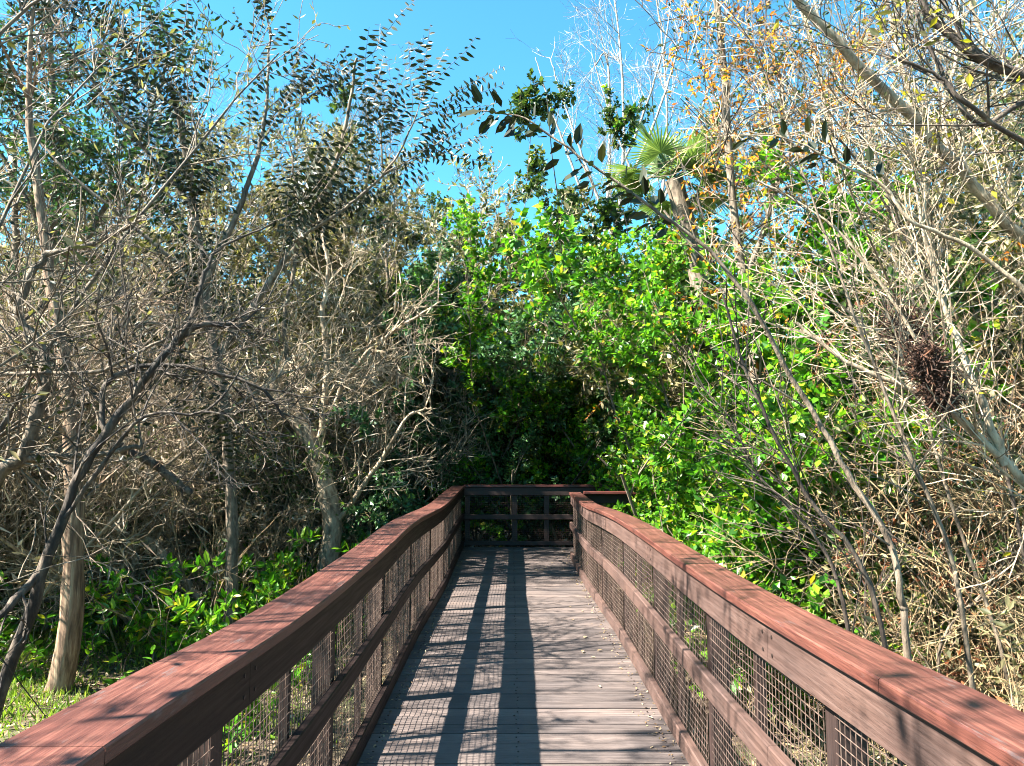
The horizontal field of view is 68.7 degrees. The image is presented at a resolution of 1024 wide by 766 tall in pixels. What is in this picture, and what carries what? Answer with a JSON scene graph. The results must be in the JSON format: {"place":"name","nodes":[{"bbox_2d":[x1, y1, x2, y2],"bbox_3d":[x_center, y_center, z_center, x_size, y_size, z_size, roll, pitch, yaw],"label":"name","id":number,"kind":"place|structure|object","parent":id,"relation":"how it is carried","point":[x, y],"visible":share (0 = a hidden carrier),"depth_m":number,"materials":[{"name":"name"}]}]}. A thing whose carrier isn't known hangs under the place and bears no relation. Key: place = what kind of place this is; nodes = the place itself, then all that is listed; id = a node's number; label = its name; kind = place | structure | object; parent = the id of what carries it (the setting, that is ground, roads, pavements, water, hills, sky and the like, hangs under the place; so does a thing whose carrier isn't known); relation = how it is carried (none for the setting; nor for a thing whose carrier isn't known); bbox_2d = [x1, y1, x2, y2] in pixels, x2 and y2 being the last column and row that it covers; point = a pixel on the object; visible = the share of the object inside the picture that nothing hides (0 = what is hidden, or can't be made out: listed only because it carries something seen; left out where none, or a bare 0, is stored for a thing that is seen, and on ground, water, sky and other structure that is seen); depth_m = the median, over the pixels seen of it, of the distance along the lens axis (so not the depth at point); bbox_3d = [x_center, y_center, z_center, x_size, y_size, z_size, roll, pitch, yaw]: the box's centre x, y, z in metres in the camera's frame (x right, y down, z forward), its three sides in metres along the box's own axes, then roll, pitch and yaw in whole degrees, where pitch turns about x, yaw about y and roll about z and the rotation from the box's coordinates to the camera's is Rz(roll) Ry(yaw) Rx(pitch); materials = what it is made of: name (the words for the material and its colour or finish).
{"place":"outdoors","nodes":[
{"label":"outdoors","id":0,"kind":"place"},
{"bbox_2d":[0,512,1020,765],"bbox_3d":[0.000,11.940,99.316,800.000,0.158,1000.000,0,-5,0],"label":"ground","id":1,"kind":"structure","parent":0,"point":[306,706],"depth_m":7.35,"materials":[{"name":"green plant"}]},
{"bbox_2d":[0,553,133,682],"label":"undergrowth plant","id":2,"kind":"object","parent":1,"relation":"on","point":[41,654],"visible":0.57,"depth_m":8.77,"materials":[{"name":"green plant"}]},
{"bbox_2d":[0,66,133,611],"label":"background tree","id":3,"kind":"object","parent":1,"relation":"on","point":[17,232],"visible":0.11,"depth_m":12.28,"materials":[{"name":"green plant"}]},
{"bbox_2d":[0,0,210,460],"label":"bare shrub","id":4,"kind":"object","parent":1,"relation":"on","point":[19,185],"visible":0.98,"depth_m":6.07,"materials":[{"name":"grey plant"}]},
{"bbox_2d":[0,0,238,621],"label":"leafy tree","id":5,"kind":"object","parent":1,"relation":"on","point":[75,144],"visible":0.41,"depth_m":11.53,"materials":[{"name":"green plant"}]},
{"bbox_2d":[0,241,240,644],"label":"bare shrub","id":6,"kind":"object","parent":1,"relation":"on","point":[42,535],"visible":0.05,"depth_m":10.11,"materials":[{"name":"brown plant"}]},
{"bbox_2d":[0,0,246,694],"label":"straight tree","id":7,"kind":"object","parent":1,"relation":"on","point":[63,668],"visible":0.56,"depth_m":8.44,"materials":[{"name":"brown plant"}]},
{"bbox_2d":[108,417,223,532],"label":"fallen branch","id":8,"kind":"object","parent":7,"relation":"attached to","point":[172,477],"visible":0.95,"depth_m":8.80,"materials":[{"name":"brown plant"}]},
{"bbox_2d":[0,353,250,663],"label":"bare shrub","id":9,"kind":"object","parent":1,"relation":"on","point":[55,568],"visible":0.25,"depth_m":9.78,"materials":[{"name":"brown plant"}]},
{"bbox_2d":[0,339,259,618],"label":"leafy shrub","id":10,"kind":"object","parent":1,"relation":"on","point":[40,552],"visible":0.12,"depth_m":10.66,"materials":[{"name":"brown plant"}]},
{"bbox_2d":[2,88,262,592],"bbox_3d":[-7.022,-1.098,13.761,4.123,9.966,3.500,-4,-6,33],"label":"background tree","id":11,"kind":"object","parent":1,"relation":"on","point":[119,201],"visible":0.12,"depth_m":13.82,"materials":[{"name":"green plant"}]},
{"bbox_2d":[0,258,278,568],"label":"bare shrub","id":12,"kind":"object","parent":1,"relation":"on","point":[90,396],"visible":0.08,"depth_m":10.83,"materials":[{"name":"brown plant"}]},
{"bbox_2d":[0,136,301,587],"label":"crooked tree","id":13,"kind":"object","parent":1,"relation":"on","point":[45,373],"visible":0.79,"depth_m":6.44,"materials":[{"name":"brown plant"}]},
{"bbox_2d":[95,550,225,683],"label":"undergrowth plant","id":14,"kind":"object","parent":1,"relation":"on","point":[182,609],"visible":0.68,"depth_m":8.56,"materials":[{"name":"green plant"}]},
{"bbox_2d":[0,115,320,378],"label":"leafy shrub","id":15,"kind":"object","parent":1,"relation":"on","point":[248,259],"visible":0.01,"depth_m":16.77,"materials":[{"name":"green plant"}]},
{"bbox_2d":[0,313,325,617],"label":"leafy shrub","id":16,"kind":"object","parent":1,"relation":"on","point":[175,511],"visible":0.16,"depth_m":11.06,"materials":[{"name":"brown plant"}]},
{"bbox_2d":[0,320,341,606],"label":"bare shrub","id":17,"kind":"object","parent":1,"relation":"on","point":[150,454],"visible":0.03,"depth_m":11.08,"materials":[{"name":"brown plant"}]},
{"bbox_2d":[0,116,347,363],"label":"leafy shrub","id":18,"kind":"object","parent":1,"relation":"on","point":[129,250],"visible":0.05,"depth_m":16.72,"materials":[{"name":"green plant"}]},
{"bbox_2d":[0,0,353,467],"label":"bare shrub","id":19,"kind":"object","parent":1,"relation":"on","point":[3,426],"visible":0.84,"depth_m":7.58,"materials":[{"name":"grey plant"}]},
{"bbox_2d":[0,434,361,653],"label":"undergrowth plant","id":20,"kind":"object","parent":1,"relation":"on","point":[14,577],"visible":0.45,"depth_m":9.83,"materials":[{"name":"bright green leaf"},{"name":"bark"}]},
{"bbox_2d":[93,36,276,555],"bbox_3d":[-5.982,-1.357,14.706,4.446,10.729,3.059,0,-5,0],"label":"background tree","id":21,"kind":"object","parent":1,"relation":"on","point":[196,196],"visible":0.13,"depth_m":14.81,"materials":[{"name":"green plant"}]},
{"bbox_2d":[0,158,373,718],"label":"forked tree","id":22,"kind":"object","parent":1,"relation":"on","point":[35,582],"visible":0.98,"depth_m":5.62,"materials":[{"name":"brown plant"}]},
{"bbox_2d":[0,159,381,656],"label":"bare shrub","id":23,"kind":"object","parent":1,"relation":"on","point":[108,526],"visible":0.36,"depth_m":9.40,"materials":[{"name":"brown plant"}]},
{"bbox_2d":[0,608,389,765],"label":"grass","id":24,"kind":"structure","parent":1,"relation":"on","point":[12,694],"depth_m":8.25,"materials":[{"name":"green plant"}]},
{"bbox_2d":[0,177,415,631],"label":"bare shrub","id":25,"kind":"object","parent":1,"relation":"on","point":[214,485],"visible":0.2,"depth_m":10.35,"materials":[{"name":"brown plant"}]},
{"bbox_2d":[81,104,342,435],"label":"leafy shrub","id":26,"kind":"object","parent":1,"relation":"on","point":[240,175],"visible":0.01,"depth_m":15.51,"materials":[{"name":"green plant"}]},
{"bbox_2d":[102,488,328,625],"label":"undergrowth plant","id":27,"kind":"object","parent":1,"relation":"on","point":[259,536],"visible":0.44,"depth_m":10.65,"materials":[{"name":"green plant"}]},
{"bbox_2d":[2,327,434,608],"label":"bare shrub","id":28,"kind":"object","parent":1,"relation":"on","point":[334,425],"visible":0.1,"depth_m":12.89,"materials":[{"name":"brown plant"}]},
{"bbox_2d":[55,332,390,591],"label":"leafy shrub","id":29,"kind":"object","parent":1,"relation":"on","point":[326,464],"visible":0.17,"depth_m":11.84,"materials":[{"name":"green plant"}]},
{"bbox_2d":[178,613,278,765],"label":"undergrowth plant","id":30,"kind":"object","parent":1,"relation":"on","point":[224,624],"visible":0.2,"depth_m":6.21,"materials":[{"name":"green plant"}]},
{"bbox_2d":[89,451,381,626],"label":"undergrowth plant","id":31,"kind":"object","parent":1,"relation":"on","point":[243,533],"visible":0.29,"depth_m":11.11,"materials":[{"name":"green plant"}]},
{"bbox_2d":[55,338,431,569],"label":"leafy shrub","id":32,"kind":"object","parent":1,"relation":"on","point":[275,488],"visible":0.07,"depth_m":13.03,"materials":[{"name":"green plant"}]},
{"bbox_2d":[0,0,504,627],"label":"leafy tree","id":33,"kind":"object","parent":1,"relation":"on","point":[306,212],"visible":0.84,"depth_m":9.53,"materials":[{"name":"green plant"}]},
{"bbox_2d":[143,540,367,661],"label":"undergrowth plant","id":34,"kind":"object","parent":1,"relation":"on","point":[269,572],"visible":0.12,"depth_m":9.21,"materials":[{"name":"green plant"}]},
{"bbox_2d":[140,481,391,608],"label":"undergrowth plant","id":35,"kind":"object","parent":1,"relation":"on","point":[295,513],"visible":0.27,"depth_m":11.25,"materials":[{"name":"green plant"}]},
{"bbox_2d":[215,574,335,697],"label":"undergrowth plant","id":36,"kind":"object","parent":1,"relation":"on","point":[235,593],"visible":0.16,"depth_m":8.21,"materials":[{"name":"green plant"}]},
{"bbox_2d":[144,333,442,588],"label":"bare shrub","id":37,"kind":"object","parent":1,"relation":"on","point":[377,446],"visible":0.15,"depth_m":12.76,"materials":[{"name":"brown plant"}]},
{"bbox_2d":[178,78,414,556],"bbox_3d":[-3.832,-0.970,12.803,3.147,9.354,3.291,-4,-7,37],"label":"slim tree","id":38,"kind":"object","parent":1,"relation":"on","point":[297,138],"visible":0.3,"depth_m":12.90,"materials":[{"name":"green plant"}]},
{"bbox_2d":[156,102,450,566],"bbox_3d":[-3.882,-0.773,14.218,5.744,9.200,3.531,0,-5,0],"label":"leafy tree","id":39,"kind":"object","parent":1,"relation":"on","point":[381,209],"visible":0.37,"depth_m":13.93,"materials":[{"name":"green plant"}]},
{"bbox_2d":[104,145,502,571],"bbox_3d":[-3.057,-0.211,11.501,5.922,7.620,3.932,0,-5,0],"label":"knotted tree","id":40,"kind":"object","parent":1,"relation":"on","point":[331,524],"visible":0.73,"depth_m":11.37,"materials":[{"name":"brown plant"}]},
{"bbox_2d":[106,139,517,530],"bbox_3d":[-4.100,-0.819,18.512,8.655,10.334,8.452,0,-5,-2],"label":"leafy shrub","id":41,"kind":"object","parent":1,"relation":"on","point":[433,245],"visible":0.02,"depth_m":16.50,"materials":[{"name":"green plant"}]},
{"bbox_2d":[174,337,523,557],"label":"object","id":42,"kind":"object","parent":1,"relation":"on","point":[467,436],"visible":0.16,"depth_m":14.21,"materials":[{"name":"brown plant"}]},
{"bbox_2d":[166,153,577,553],"bbox_3d":[-3.153,-0.982,17.565,8.534,10.669,8.934,4,-7,-36],"label":"leafy shrub","id":43,"kind":"object","parent":1,"relation":"on","point":[493,207],"visible":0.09,"depth_m":16.49,"materials":[{"name":"green plant"}]},
{"bbox_2d":[253,142,530,453],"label":"leafy shrub","id":44,"kind":"object","parent":1,"relation":"on","point":[508,196],"visible":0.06,"depth_m":18.32,"materials":[{"name":"green plant"}]},
{"bbox_2d":[176,236,608,576],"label":"bush","id":45,"kind":"object","parent":1,"relation":"on","point":[381,519],"visible":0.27,"depth_m":12.79,"materials":[{"name":"green plant"}]},
{"bbox_2d":[326,35,469,575],"bbox_3d":[-2.578,-1.690,15.710,3.082,11.419,2.914,3,-6,-25],"label":"background tree","id":46,"kind":"object","parent":1,"relation":"on","point":[388,275],"visible":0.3,"depth_m":15.75,"materials":[{"name":"green plant"}]},
{"bbox_2d":[244,281,656,549],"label":"bush","id":47,"kind":"object","parent":1,"relation":"on","point":[517,354],"visible":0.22,"depth_m":14.36,"materials":[{"name":"green plant"}]},
{"bbox_2d":[197,180,748,545],"bbox_3d":[-0.973,-0.674,20.483,13.798,10.468,8.406,0,-5,0],"label":"bush","id":48,"kind":"object","parent":1,"relation":"on","point":[580,212],"visible":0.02,"depth_m":19.49,"materials":[{"name":"green plant"}]},
{"bbox_2d":[343,68,716,546],"bbox_3d":[-0.003,-1.231,23.697,10.183,12.243,16.363,0,-5,0],"label":"bush","id":49,"kind":"object","parent":1,"relation":"on","point":[520,100],"visible":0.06,"depth_m":17.10,"materials":[{"name":"green plant"}]},
{"bbox_2d":[380,192,686,546],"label":"bush","id":50,"kind":"object","parent":1,"relation":"on","point":[469,345],"visible":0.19,"depth_m":13.73,"materials":[{"name":"green plant"}]},
{"bbox_2d":[325,81,757,546],"bbox_3d":[0.979,-1.269,19.496,12.138,11.273,12.229,0,-5,0],"label":"bush","id":51,"kind":"object","parent":1,"relation":"on","point":[617,123],"visible":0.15,"depth_m":17.43,"materials":[{"name":"green plant"}]},
{"bbox_2d":[435,288,684,546],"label":"bush","id":52,"kind":"object","parent":1,"relation":"on","point":[531,452],"visible":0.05,"depth_m":15.11,"materials":[{"name":"green plant"}]},
{"bbox_2d":[535,0,679,536],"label":"bare tree","id":53,"kind":"object","parent":1,"relation":"on","point":[609,136],"visible":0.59,"depth_m":21.85,"materials":[{"name":"white plant"}]},
{"bbox_2d":[509,0,706,545],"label":"bare tree","id":54,"kind":"object","parent":1,"relation":"on","point":[623,108],"visible":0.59,"depth_m":20.86,"materials":[{"name":"white plant"}]},
{"bbox_2d":[481,220,744,567],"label":"bush","id":55,"kind":"object","parent":1,"relation":"on","point":[508,410],"visible":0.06,"depth_m":15.21,"materials":[{"name":"green plant"}]},
{"bbox_2d":[549,0,739,238],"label":"bare tree","id":56,"kind":"object","parent":1,"relation":"on","point":[666,100],"visible":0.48,"depth_m":23.97,"materials":[{"name":"white plant"}]},
{"bbox_2d":[596,112,742,401],"bbox_3d":[2.876,-0.660,13.455,2.882,8.858,2.918,0,-5,0],"label":"palm tree","id":57,"kind":"object","parent":1,"relation":"on","point":[655,149],"visible":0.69,"depth_m":13.35,"materials":[{"name":"green plant"}]},
{"bbox_2d":[458,85,933,659],"bbox_3d":[0.691,0.814,2.837,1.829,4.012,0.250,0,-5,0],"label":"sapling","id":58,"kind":"object","parent":1,"relation":"on","point":[628,195],"visible":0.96,"depth_m":2.96,"materials":[{"name":"brown plant"}]},
{"bbox_2d":[488,79,962,404],"bbox_3d":[4.448,-1.295,18.110,9.836,11.207,9.786,4,-7,-34],"label":"bush","id":59,"kind":"object","parent":1,"relation":"on","point":[562,95],"visible":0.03,"depth_m":16.63,"materials":[{"name":"green plant"}]},
{"bbox_2d":[495,213,1023,590],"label":"bush","id":60,"kind":"object","parent":1,"relation":"on","point":[652,296],"visible":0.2,"depth_m":11.59,"materials":[{"name":"green plant"}]},
{"bbox_2d":[497,136,1023,641],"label":"bush","id":61,"kind":"object","parent":1,"relation":"on","point":[665,264],"visible":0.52,"depth_m":7.91,"materials":[{"name":"green plant"}]},
{"bbox_2d":[618,59,902,765],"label":"thin stem","id":62,"kind":"object","parent":1,"relation":"on","point":[862,570],"visible":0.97,"depth_m":4.19,"materials":[{"name":"brown plant"}]},
{"bbox_2d":[499,162,1021,484],"bbox_3d":[5.419,-0.758,15.459,9.437,10.124,11.143,-6,-8,21],"label":"leafy shrub","id":63,"kind":"object","parent":1,"relation":"on","point":[575,347],"visible":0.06,"depth_m":12.50,"materials":[{"name":"green plant"}]},
{"bbox_2d":[640,0,893,461],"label":"orange tree","id":64,"kind":"object","parent":1,"relation":"on","point":[728,163],"visible":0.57,"depth_m":9.01,"materials":[{"name":"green plant"}]},
{"bbox_2d":[547,140,1011,619],"bbox_3d":[5.935,-0.664,13.713,9.738,9.296,8.247,5,-8,-17],"label":"leafy shrub","id":65,"kind":"object","parent":1,"relation":"on","point":[593,388],"visible":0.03,"depth_m":14.06,"materials":[{"name":"green plant"}]},
{"bbox_2d":[680,339,890,632],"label":"thin stem","id":66,"kind":"object","parent":1,"relation":"on","point":[835,578],"visible":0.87,"depth_m":4.82,"materials":[{"name":"brown plant"}]},
{"bbox_2d":[590,203,1023,696],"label":"bush","id":67,"kind":"object","parent":1,"relation":"on","point":[954,296],"visible":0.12,"depth_m":7.00,"materials":[{"name":"green plant"}]},
{"bbox_2d":[633,420,991,720],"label":"bush","id":68,"kind":"object","parent":1,"relation":"on","point":[775,588],"visible":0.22,"depth_m":7.04,"materials":[{"name":"green plant"}]},
{"bbox_2d":[615,0,1023,332],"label":"leaning tree","id":69,"kind":"object","parent":1,"relation":"on","point":[850,56],"visible":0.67,"depth_m":5.54,"materials":[{"name":"beige plant"}]},
{"bbox_2d":[631,0,1023,634],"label":"arching shrub","id":70,"kind":"object","parent":1,"relation":"on","point":[873,31],"visible":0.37,"depth_m":6.25,"materials":[{"name":"beige plant"}]},
{"bbox_2d":[635,0,1023,588],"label":"leaning tree","id":71,"kind":"object","parent":1,"relation":"on","point":[996,448],"visible":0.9,"depth_m":4.75,"materials":[{"name":"beige plant"}]},
{"bbox_2d":[862,284,954,362],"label":"dead leaf clump","id":72,"kind":"object","parent":71,"relation":"attached to","point":[906,328],"visible":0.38,"depth_m":4.93,"materials":[{"name":"brown plant"}]},
{"bbox_2d":[894,325,970,426],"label":"dead leaf clump","id":73,"kind":"object","parent":71,"relation":"hanging from","point":[926,364],"visible":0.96,"depth_m":4.48,"materials":[{"name":"brown plant"}]},
{"bbox_2d":[647,500,1023,765],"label":"undergrowth plant","id":74,"kind":"object","parent":1,"relation":"on","point":[947,596],"visible":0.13,"depth_m":6.06,"materials":[{"name":"beige plant"}]},
{"bbox_2d":[708,465,972,764],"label":"shrub","id":75,"kind":"object","parent":1,"relation":"on","point":[865,613],"visible":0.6,"depth_m":6.19,"materials":[{"name":"beige plant"}]},
{"bbox_2d":[673,0,1009,628],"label":"slender tree","id":76,"kind":"object","parent":1,"relation":"on","point":[804,17],"visible":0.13,"depth_m":11.47,"materials":[{"name":"brown plant"}]},
{"bbox_2d":[666,339,1023,706],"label":"arching shrub","id":77,"kind":"object","parent":1,"relation":"on","point":[978,492],"visible":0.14,"depth_m":7.04,"materials":[{"name":"beige plant"}]},
{"bbox_2d":[669,5,1023,566],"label":"thin stem","id":78,"kind":"object","parent":1,"relation":"on","point":[1013,502],"visible":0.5,"depth_m":5.78,"materials":[{"name":"brown plant"}]},
{"bbox_2d":[670,514,1023,765],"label":"undergrowth plant","id":79,"kind":"object","parent":1,"relation":"on","point":[917,594],"visible":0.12,"depth_m":6.33,"materials":[{"name":"beige plant"}]},
{"bbox_2d":[680,0,1023,689],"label":"thin stem","id":80,"kind":"object","parent":1,"relation":"on","point":[912,463],"visible":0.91,"depth_m":4.53,"materials":[{"name":"grey plant"}]},
{"bbox_2d":[690,320,1023,757],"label":"arching shrub","id":81,"kind":"object","parent":1,"relation":"on","point":[936,560],"visible":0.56,"depth_m":5.92,"materials":[{"name":"beige plant"}]},
{"bbox_2d":[727,96,1023,440],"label":"leafy shrub","id":82,"kind":"object","parent":1,"relation":"on","point":[770,256],"visible":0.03,"depth_m":11.68,"materials":[{"name":"green plant"}]},
{"bbox_2d":[732,0,1023,531],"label":"arching shrub","id":83,"kind":"object","parent":1,"relation":"on","point":[974,103],"visible":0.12,"depth_m":8.37,"materials":[{"name":"beige plant"}]},
{"bbox_2d":[732,116,1023,293],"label":"sapling","id":84,"kind":"object","parent":1,"relation":"on","point":[879,172],"visible":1,"depth_m":3.18,"materials":[{"name":"grey plant"}]},
{"bbox_2d":[735,0,1023,642],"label":"slender tree","id":85,"kind":"object","parent":1,"relation":"on","point":[895,48],"visible":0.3,"depth_m":10.31,"materials":[{"name":"brown plant"}]},
{"bbox_2d":[741,286,1023,715],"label":"dead shrub","id":86,"kind":"object","parent":1,"relation":"on","point":[955,674],"visible":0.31,"depth_m":6.41,"materials":[{"name":"beige plant"}]},
{"bbox_2d":[753,0,1016,708],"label":"thin stem","id":87,"kind":"object","parent":1,"relation":"on","point":[965,545],"visible":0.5,"depth_m":5.29,"materials":[{"name":"brown plant"}]},
{"bbox_2d":[749,593,1023,765],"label":"undergrowth plant","id":88,"kind":"object","parent":1,"relation":"on","point":[1008,626],"visible":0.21,"depth_m":3.81,"materials":[{"name":"beige plant"}]},
{"bbox_2d":[749,165,1023,592],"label":"arching shrub","id":89,"kind":"object","parent":1,"relation":"on","point":[861,289],"visible":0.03,"depth_m":8.69,"materials":[{"name":"beige plant"}]},
{"bbox_2d":[760,0,1023,219],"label":"dark limb tree","id":90,"kind":"object","parent":1,"relation":"on","point":[972,51],"visible":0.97,"depth_m":4.69,"materials":[{"name":"brown plant"}]},
{"bbox_2d":[825,470,1023,673],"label":"shrub","id":91,"kind":"object","parent":1,"relation":"on","point":[939,651],"visible":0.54,"depth_m":5.82,"materials":[{"name":"beige plant"}]},
{"bbox_2d":[831,29,1023,602],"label":"leafy shrub","id":92,"kind":"object","parent":1,"relation":"on","point":[962,216],"visible":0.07,"depth_m":9.54,"materials":[{"name":"orange plant"}]},
{"bbox_2d":[835,0,1023,385],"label":"slender tree","id":93,"kind":"object","parent":1,"relation":"on","point":[1007,170],"visible":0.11,"depth_m":11.37,"materials":[{"name":"brown plant"}]},
{"bbox_2d":[846,55,1023,534],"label":"leafy shrub","id":94,"kind":"object","parent":1,"relation":"on","point":[1016,248],"visible":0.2,"depth_m":8.57,"materials":[{"name":"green plant"}]},
{"bbox_2d":[0,0,1023,368],"label":"sky","id":95,"kind":"structure","parent":0,"point":[536,23],"materials":[{"name":"blue"}]},
{"bbox_2d":[357,547,689,765],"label":"boardwalk deck","id":96,"kind":"structure","parent":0,"point":[507,671],"depth_m":5.39,"materials":[{"name":"grey wood"}]},
{"bbox_2d":[0,486,464,765],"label":"railing","id":97,"kind":"object","parent":96,"relation":"on","point":[183,706],"visible":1,"depth_m":2.89,"materials":[{"name":"paint"}]},
{"bbox_2d":[464,484,631,563],"bbox_3d":[2.170,2.534,13.462,6.060,1.400,0.207,0,-5,0],"label":"railing","id":98,"kind":"object","parent":96,"relation":"on","point":[514,491],"visible":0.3,"depth_m":13.42,"materials":[{"name":"paint"}]},
{"bbox_2d":[569,492,1023,765],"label":"railing","id":99,"kind":"object","parent":96,"relation":"on","point":[907,711],"visible":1,"depth_m":2.94,"materials":[{"name":"wood"}]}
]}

